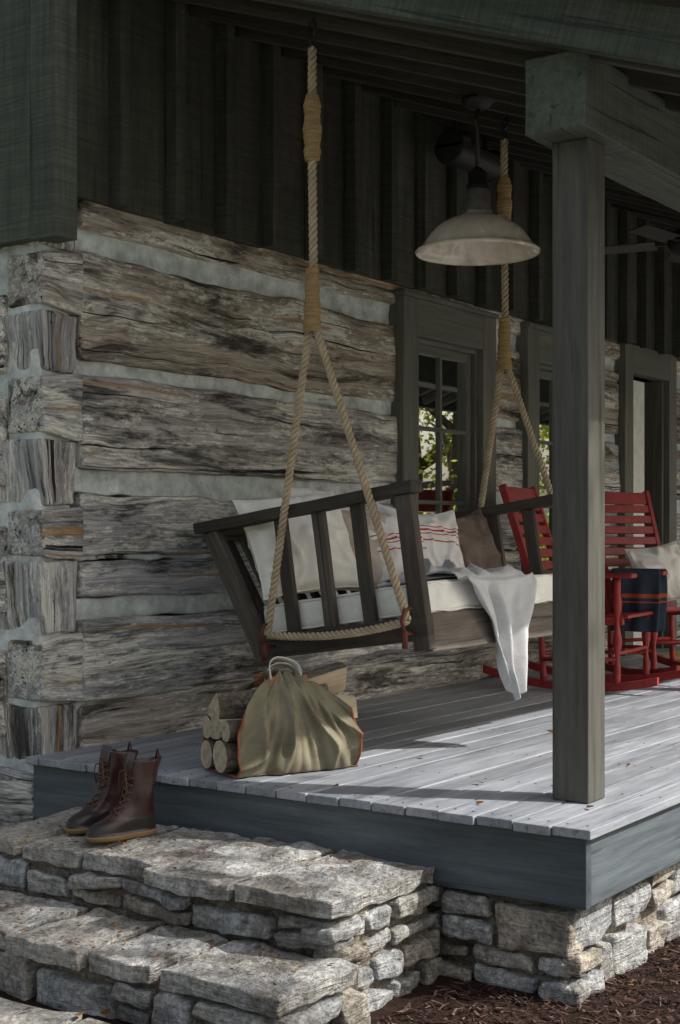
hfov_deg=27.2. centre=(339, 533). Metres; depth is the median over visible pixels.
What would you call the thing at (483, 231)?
pendant lamp
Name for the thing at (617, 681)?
rocking chair
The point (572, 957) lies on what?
stone foundation
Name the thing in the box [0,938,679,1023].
ground
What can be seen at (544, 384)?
window pane
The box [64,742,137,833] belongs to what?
boot
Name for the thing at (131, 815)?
boot
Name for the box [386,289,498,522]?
window frame
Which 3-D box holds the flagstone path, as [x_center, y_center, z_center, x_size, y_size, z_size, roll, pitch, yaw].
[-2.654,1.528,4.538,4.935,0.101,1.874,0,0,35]
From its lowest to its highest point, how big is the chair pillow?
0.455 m
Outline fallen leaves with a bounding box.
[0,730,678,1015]
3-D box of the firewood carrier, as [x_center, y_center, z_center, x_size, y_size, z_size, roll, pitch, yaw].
[-0.237,0.721,5.710,0.633,0.456,0.471,0,0,-32]
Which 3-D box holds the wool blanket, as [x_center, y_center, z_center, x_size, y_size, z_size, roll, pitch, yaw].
[1.887,0.417,8.877,0.330,0.395,0.173,0,0,29]
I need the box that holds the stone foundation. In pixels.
[427,862,679,1006]
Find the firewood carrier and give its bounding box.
[201,656,362,778]
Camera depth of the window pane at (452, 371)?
8.84 m
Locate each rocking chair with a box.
[483,484,679,691]
[605,491,679,674]
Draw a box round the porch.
[26,0,679,909]
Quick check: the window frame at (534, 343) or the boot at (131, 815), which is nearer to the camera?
the boot at (131, 815)
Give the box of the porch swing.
[194,11,551,699]
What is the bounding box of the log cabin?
[0,0,679,824]
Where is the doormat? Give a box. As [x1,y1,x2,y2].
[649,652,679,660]
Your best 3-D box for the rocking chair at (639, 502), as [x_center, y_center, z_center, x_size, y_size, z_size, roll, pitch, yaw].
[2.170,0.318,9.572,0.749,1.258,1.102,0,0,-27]
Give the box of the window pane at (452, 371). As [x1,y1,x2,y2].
[419,354,463,514]
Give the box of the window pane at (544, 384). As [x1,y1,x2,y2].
[539,378,550,569]
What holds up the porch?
on the stone foundation
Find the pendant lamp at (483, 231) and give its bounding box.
[415,94,540,265]
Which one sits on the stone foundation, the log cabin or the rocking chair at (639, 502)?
the log cabin
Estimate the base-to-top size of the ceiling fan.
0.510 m
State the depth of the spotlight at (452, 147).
8.19 m
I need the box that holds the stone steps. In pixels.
[0,810,442,1023]
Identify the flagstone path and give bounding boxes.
[0,999,103,1023]
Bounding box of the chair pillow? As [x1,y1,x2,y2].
[624,540,679,600]
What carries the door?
in the log cabin
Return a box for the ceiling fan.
[605,224,679,262]
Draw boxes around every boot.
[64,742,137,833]
[84,749,161,842]
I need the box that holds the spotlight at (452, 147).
[434,120,500,181]
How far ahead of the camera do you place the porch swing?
6.10 m
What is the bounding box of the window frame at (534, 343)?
[515,322,551,573]
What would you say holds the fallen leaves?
on the ground
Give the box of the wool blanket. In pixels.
[610,568,667,632]
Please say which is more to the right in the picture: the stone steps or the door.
the door
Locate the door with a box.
[633,380,643,644]

